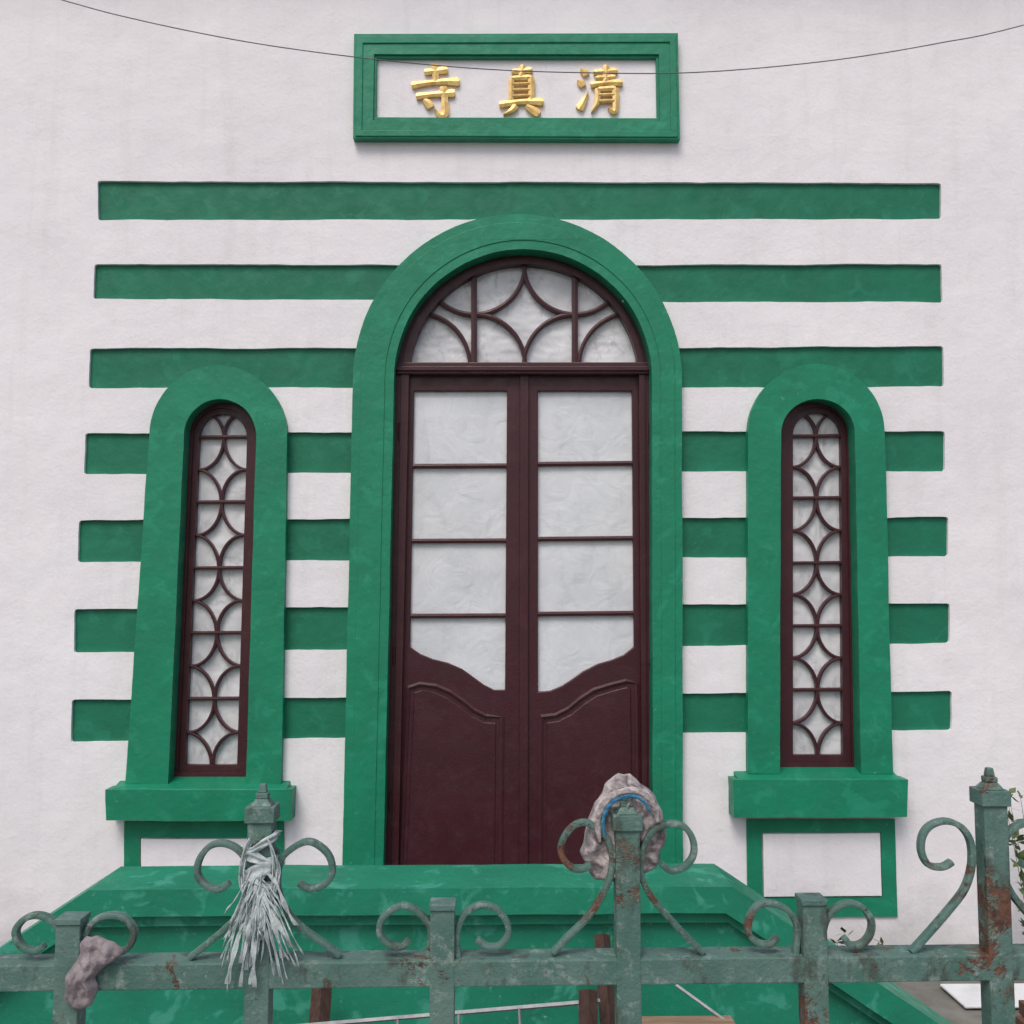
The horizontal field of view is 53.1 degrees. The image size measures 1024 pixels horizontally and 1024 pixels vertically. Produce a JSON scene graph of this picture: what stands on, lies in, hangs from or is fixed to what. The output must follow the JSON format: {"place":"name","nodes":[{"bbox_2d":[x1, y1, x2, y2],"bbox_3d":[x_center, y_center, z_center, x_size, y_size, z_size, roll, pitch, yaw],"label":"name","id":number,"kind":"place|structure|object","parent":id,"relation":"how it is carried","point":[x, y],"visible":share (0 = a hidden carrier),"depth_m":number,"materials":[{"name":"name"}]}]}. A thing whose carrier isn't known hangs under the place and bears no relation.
{"place":"outdoors","nodes":[
{"label":"outdoors","id":0,"kind":"place"},
{"bbox_2d":[112,777,290,789],"bbox_3d":[-1.778,1.570,5.923,0.986,0.069,0.220,0,-5,-1],"label":"window sill","id":1,"kind":"structure","parent":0,"point":[220,783],"depth_m":5.87,"materials":[{"name":"green paint"}]},
{"bbox_2d":[0,0,1023,945],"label":"wall","id":2,"kind":"structure","parent":0,"point":[92,100],"depth_m":6.20,"materials":[{"name":"paint"}]},
{"bbox_2d":[105,786,295,820],"bbox_3d":[-1.778,1.667,5.870,1.053,0.178,0.150,0,-5,-1],"label":"window sill","id":3,"kind":"structure","parent":2,"relation":"attached to","point":[181,805],"depth_m":5.79,"materials":[{"name":"green paint"}]},
{"bbox_2d":[62,0,1023,73],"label":"overhead wire","id":4,"kind":"object","parent":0,"point":[539,71],"visible":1,"depth_m":5.79,"materials":[{"name":"grey metal"}]},
{"bbox_2d":[734,767,900,779],"bbox_3d":[1.766,1.530,5.988,0.939,0.069,0.220,0,-5,-1],"label":"window sill","id":5,"kind":"structure","parent":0,"point":[819,773],"depth_m":5.93,"materials":[{"name":"green paint"}]},
{"bbox_2d":[728,776,907,816],"bbox_3d":[1.767,1.645,5.934,1.004,0.211,0.150,0,-5,-1],"label":"window sill","id":6,"kind":"structure","parent":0,"point":[817,798],"depth_m":5.86,"materials":[{"name":"green paint"}]},
{"bbox_2d":[892,980,1023,1023],"bbox_3d":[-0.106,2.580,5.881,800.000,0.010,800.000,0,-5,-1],"label":"ground","id":7,"kind":"structure","parent":0,"point":[936,997],"depth_m":5.31,"materials":[{"name":"concrete"}]},
{"bbox_2d":[309,988,331,1022],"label":"wooden post","id":8,"kind":"object","parent":7,"relation":"on","point":[320,1006],"visible":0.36,"depth_m":4.40,"materials":[{"name":"brown wood"}]},
{"bbox_2d":[303,999,599,1023],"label":"aluminium ladder","id":9,"kind":"object","parent":7,"relation":"on","point":[519,1008],"visible":0.89,"depth_m":4.29,"materials":[{"name":"silver metal"}]},
{"bbox_2d":[0,864,951,1023],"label":"entrance staircase","id":10,"kind":"structure","parent":7,"relation":"on","point":[181,909],"depth_m":4.62,"materials":[{"name":"green paint"}]},
{"bbox_2d":[73,182,950,741],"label":"stripe recess wall","id":11,"kind":"structure","parent":7,"relation":"on","point":[307,628],"depth_m":6.20,"materials":[{"name":"green paint"}]},
{"bbox_2d":[342,214,682,865],"bbox_3d":[0.020,0.291,6.115,1.989,4.174,0.205,0,-5,-1],"label":"door surround","id":12,"kind":"object","parent":11,"relation":"attached to","point":[600,273],"visible":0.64,"depth_m":6.06,"materials":[{"name":"green paint"}]},
{"bbox_2d":[400,376,519,864],"bbox_3d":[-0.323,0.786,6.144,0.780,3.278,0.047,0,-5,-1],"label":"door leaf","id":13,"kind":"object","parent":12,"relation":"in","point":[465,685],"visible":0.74,"depth_m":6.11,"materials":[{"name":"brown wood"}]},
{"bbox_2d":[407,690,495,864],"bbox_3d":[-0.362,1.721,6.056,0.534,1.325,0.040,0,-5,-1],"label":"door panel","id":14,"kind":"structure","parent":13,"relation":"attached to","point":[451,821],"depth_m":6.04,"materials":[{"name":"brown wood"}]},
{"bbox_2d":[399,682,503,864],"bbox_3d":[-0.362,1.716,6.050,0.632,1.415,0.033,0,-5,-1],"label":"door panel moulding","id":15,"kind":"object","parent":13,"relation":"attached to","point":[405,741],"depth_m":6.06,"materials":[{"name":"brown wood"}]},
{"bbox_2d":[410,392,632,690],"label":"door panes","id":16,"kind":"object","parent":13,"relation":"in","point":[458,428],"visible":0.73,"depth_m":6.21,"materials":[{"name":"white glass"}]},
{"bbox_2d":[410,461,633,617],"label":"door glazing bars","id":17,"kind":"object","parent":16,"relation":"attached to","point":[503,540],"depth_m":6.18,"materials":[{"name":"brown wood"}]},
{"bbox_2d":[519,375,528,863],"bbox_3d":[0.072,0.784,6.133,0.063,3.268,0.052,0,-5,-1],"label":"door astragal","id":18,"kind":"object","parent":13,"relation":"attached to","point":[523,619],"depth_m":6.12,"materials":[{"name":"brown wood"}]},
{"bbox_2d":[351,222,675,864],"bbox_3d":[0.025,0.308,6.026,1.895,4.121,0.040,0,-5,-1],"label":"door surround fillet","id":19,"kind":"object","parent":12,"relation":"attached to","point":[414,277],"depth_m":6.03,"materials":[{"name":"green paint"}]},
{"bbox_2d":[385,256,649,864],"bbox_3d":[0.048,0.401,6.167,1.608,4.037,0.085,0,-5,-1],"label":"door frame","id":20,"kind":"object","parent":12,"relation":"in","point":[393,641],"visible":0.36,"depth_m":6.13,"materials":[{"name":"brown wood"}]},
{"bbox_2d":[391,257,646,864],"bbox_3d":[0.050,0.424,6.149,1.516,3.979,0.077,0,-5,-1],"label":"door frame bead","id":21,"kind":"object","parent":20,"relation":"attached to","point":[443,293],"depth_m":6.16,"materials":[{"name":"brown wood"}]},
{"bbox_2d":[389,423,649,808],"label":"door hinges","id":22,"kind":"object","parent":20,"relation":"attached to","point":[394,646],"depth_m":6.10,"materials":[{"name":"brown metal"}]},
{"bbox_2d":[528,376,640,863],"bbox_3d":[0.445,0.787,6.157,0.738,3.285,0.047,0,-5,-1],"label":"door leaf","id":23,"kind":"object","parent":20,"relation":"attached to","point":[626,665],"visible":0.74,"depth_m":6.13,"materials":[{"name":"brown wood"}]},
{"bbox_2d":[546,687,631,863],"bbox_3d":[0.457,1.716,6.071,0.515,1.345,0.040,0,-5,-1],"label":"door panel","id":24,"kind":"structure","parent":23,"relation":"attached to","point":[589,749],"depth_m":6.07,"materials":[{"name":"brown wood"}]},
{"bbox_2d":[538,679,639,863],"bbox_3d":[0.457,1.711,6.065,0.611,1.435,0.033,0,-5,-1],"label":"door panel moulding","id":25,"kind":"object","parent":23,"relation":"attached to","point":[574,703],"depth_m":6.08,"materials":[{"name":"brown wood"}]},
{"bbox_2d":[396,362,648,375],"bbox_3d":[0.067,-0.868,6.257,1.540,0.080,0.110,0,-5,-1],"label":"transom","id":26,"kind":"object","parent":12,"relation":"attached to","point":[519,373],"visible":0.6,"depth_m":6.21,"materials":[{"name":"red paint"}]},
{"bbox_2d":[396,366,648,370],"bbox_3d":[0.068,-0.866,6.224,1.535,0.034,0.075,0,-5,-1],"label":"transom moulding","id":27,"kind":"object","parent":26,"relation":"attached to","point":[522,368],"visible":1,"depth_m":6.19,"materials":[{"name":"brown wood"}]},
{"bbox_2d":[429,266,618,361],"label":"fanlight bars","id":28,"kind":"object","parent":12,"relation":"attached to","point":[474,314],"visible":0.98,"depth_m":6.27,"materials":[{"name":"brown wood"}]},
{"bbox_2d":[412,268,635,361],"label":"fanlight panes","id":29,"kind":"object","parent":28,"relation":"attached to","point":[524,314],"visible":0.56,"depth_m":6.31,"materials":[{"name":"white glass"}]},
{"bbox_2d":[579,989,597,1023],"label":"wooden post","id":30,"kind":"object","parent":7,"relation":"on","point":[588,1006],"visible":1,"depth_m":4.22,"materials":[{"name":"brown wood"}]},
{"bbox_2d":[594,933,614,1023],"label":"wooden post","id":31,"kind":"object","parent":7,"relation":"on","point":[606,997],"visible":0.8,"depth_m":4.38,"materials":[{"name":"brown wood"}]},
{"bbox_2d":[642,1016,734,1023],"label":"wooden crate","id":32,"kind":"object","parent":7,"relation":"on","point":[683,1020],"visible":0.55,"depth_m":4.30,"materials":[{"name":"brown wood"}]},
{"bbox_2d":[675,984,724,1018],"bbox_3d":[0.977,2.174,4.239,0.701,0.260,0.016,-4,-6,42],"label":"metal pipe","id":33,"kind":"object","parent":32,"relation":"attached to","point":[697,1000],"visible":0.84,"depth_m":4.39,"materials":[{"name":"metal"}]},
{"bbox_2d":[830,927,883,945],"bbox_3d":[1.797,2.361,5.372,0.585,0.360,0.196,0,-5,-1],"label":"weed plant","id":34,"kind":"object","parent":7,"relation":"on","point":[844,931],"visible":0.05,"depth_m":5.40,"materials":[{"name":"green plant"}]},
{"bbox_2d":[1008,787,1023,934],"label":"weed plant","id":35,"kind":"object","parent":7,"relation":"on","point":[1020,855],"visible":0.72,"depth_m":5.71,"materials":[{"name":"green plant"}]},
{"bbox_2d":[1015,1000,1023,1023],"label":"brick pile","id":36,"kind":"object","parent":7,"relation":"on","point":[1019,1019],"visible":0.92,"depth_m":4.93,"materials":[{"name":"red brick"}]},
{"bbox_3d":[-0.185,-0.148,10.629,15.000,6.800,8.970,0,-5,-1],"label":"wall","id":37,"kind":"object","parent":7,"relation":"on","visible":0},
{"bbox_2d":[141,838,246,865],"bbox_3d":[-1.766,2.083,5.891,0.726,0.404,0.042,0,-5,-1],"label":"apron left panel","id":38,"kind":"object","parent":37,"relation":"attached to","point":[170,851],"visible":0.27,"depth_m":5.88,"materials":[{"name":"white paint"}]},
{"bbox_2d":[124,821,284,865],"bbox_3d":[-1.770,2.091,5.894,0.929,0.610,0.034,0,-5,-1],"label":"apron left border","id":39,"kind":"object","parent":37,"relation":"attached to","point":[135,833],"visible":0.34,"depth_m":5.89,"materials":[{"name":"green paint"}]},
{"bbox_2d":[125,365,288,783],"bbox_3d":[-1.776,0.355,6.081,0.893,2.446,0.200,0,-5,-1],"label":"window surround","id":40,"kind":"object","parent":37,"relation":"attached to","point":[186,400],"visible":0.81,"depth_m":5.98,"materials":[{"name":"green paint"}]},
{"bbox_2d":[174,403,255,776],"bbox_3d":[-1.768,0.462,6.128,0.466,2.263,0.090,0,-5,-1],"label":"window frame","id":41,"kind":"object","parent":40,"relation":"attached to","point":[241,411],"visible":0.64,"depth_m":6.08,"materials":[{"name":"red paint"}]},
{"bbox_2d":[179,408,250,772],"bbox_3d":[-1.767,0.455,6.128,0.398,2.180,0.060,0,-5,-1],"label":"window sash","id":42,"kind":"object","parent":41,"relation":"attached to","point":[204,420],"depth_m":6.09,"materials":[{"name":"red paint"}]},
{"bbox_2d":[187,408,246,763],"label":"window panes","id":43,"kind":"object","parent":42,"relation":"attached to","point":[214,731],"visible":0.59,"depth_m":6.14,"materials":[{"name":"white glass"}]},
{"bbox_2d":[187,416,246,764],"bbox_3d":[-1.756,0.452,6.127,0.347,2.096,0.044,0,-5,-1],"label":"window lattice","id":44,"kind":"object","parent":41,"relation":"attached to","point":[219,568],"depth_m":6.11,"materials":[{"name":"red paint"}]},
{"bbox_2d":[353,33,679,142],"bbox_3d":[0.029,-2.598,6.271,1.987,0.682,0.078,0,-5,-1],"label":"mosque name sign","id":45,"kind":"object","parent":37,"relation":"attached to","point":[395,102],"visible":0.99,"depth_m":6.26,"materials":[{"name":"green paint"}]},
{"bbox_2d":[745,364,892,773],"bbox_3d":[1.798,0.326,6.146,0.857,2.419,0.200,0,-5,-1],"label":"window surround","id":46,"kind":"object","parent":37,"relation":"attached to","point":[850,398],"visible":0.79,"depth_m":6.05,"materials":[{"name":"green paint"}]},
{"bbox_2d":[793,414,840,753],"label":"window panes","id":47,"kind":"object","parent":46,"relation":"attached to","point":[816,658],"visible":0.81,"depth_m":6.20,"materials":[{"name":"white glass"}]},
{"bbox_2d":[780,403,853,766],"bbox_3d":[1.825,0.435,6.193,0.495,2.234,0.090,0,-5,-1],"label":"window frame","id":48,"kind":"object","parent":46,"relation":"attached to","point":[792,412],"visible":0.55,"depth_m":6.14,"materials":[{"name":"red paint"}]},
{"bbox_2d":[793,415,841,754],"bbox_3d":[1.840,0.427,6.192,0.359,2.059,0.044,0,-5,-1],"label":"window lattice","id":49,"kind":"object","parent":48,"relation":"attached to","point":[816,497],"depth_m":6.18,"materials":[{"name":"red paint"}]},
{"bbox_2d":[786,407,850,762],"bbox_3d":[1.833,0.427,6.194,0.428,2.150,0.060,0,-5,-1],"label":"window sash","id":50,"kind":"object","parent":48,"relation":"attached to","point":[844,756],"depth_m":6.16,"materials":[{"name":"red paint"}]},
{"bbox_2d":[762,832,881,896],"bbox_3d":[1.798,2.047,5.956,0.685,0.357,0.042,0,-5,-1],"label":"apron right panel","id":51,"kind":"object","parent":37,"relation":"attached to","point":[836,864],"visible":0.92,"depth_m":5.94,"materials":[{"name":"white paint"}]},
{"bbox_2d":[746,818,897,916],"bbox_3d":[1.798,2.066,5.959,0.873,0.560,0.034,0,-5,-1],"label":"apron right border","id":52,"kind":"object","parent":37,"relation":"attached to","point":[885,904],"visible":0.84,"depth_m":5.95,"materials":[{"name":"green paint"}]},
{"bbox_2d":[940,983,1023,1008],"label":"white block","id":53,"kind":"structure","parent":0,"point":[967,996],"depth_m":5.34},
{"bbox_3d":[-0.030,1.668,1.566,18.000,0.115,0.350,0,-5,-1],"label":"fence plinth","id":54,"kind":"object","parent":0,"visible":0},
{"bbox_2d":[0,767,1023,1023],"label":"iron fence","id":55,"kind":"object","parent":54,"relation":"on","point":[808,961],"visible":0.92,"depth_m":1.64,"materials":[{"name":"metal"}]},
{"bbox_2d":[64,935,123,1009],"bbox_3d":[-0.656,0.723,1.603,0.091,0.112,0.031,0,-5,-1],"label":"cloth rag","id":56,"kind":"object","parent":55,"relation":"attached to","point":[97,954],"visible":1,"depth_m":1.60,"materials":[{"name":"fabric"}]},
{"bbox_2d":[220,830,303,992],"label":"torn plastic strips","id":57,"kind":"object","parent":55,"relation":"attached to","point":[257,906],"visible":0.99,"depth_m":1.61,"materials":[{"name":"white plastic"}]},
{"bbox_2d":[580,773,666,881],"bbox_3d":[0.184,0.521,1.683,0.144,0.176,0.073,0,-5,-1],"label":"fabric cap","id":58,"kind":"object","parent":55,"relation":"attached to","point":[593,848],"visible":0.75,"depth_m":1.67,"materials":[{"name":"fabric"}]}
]}

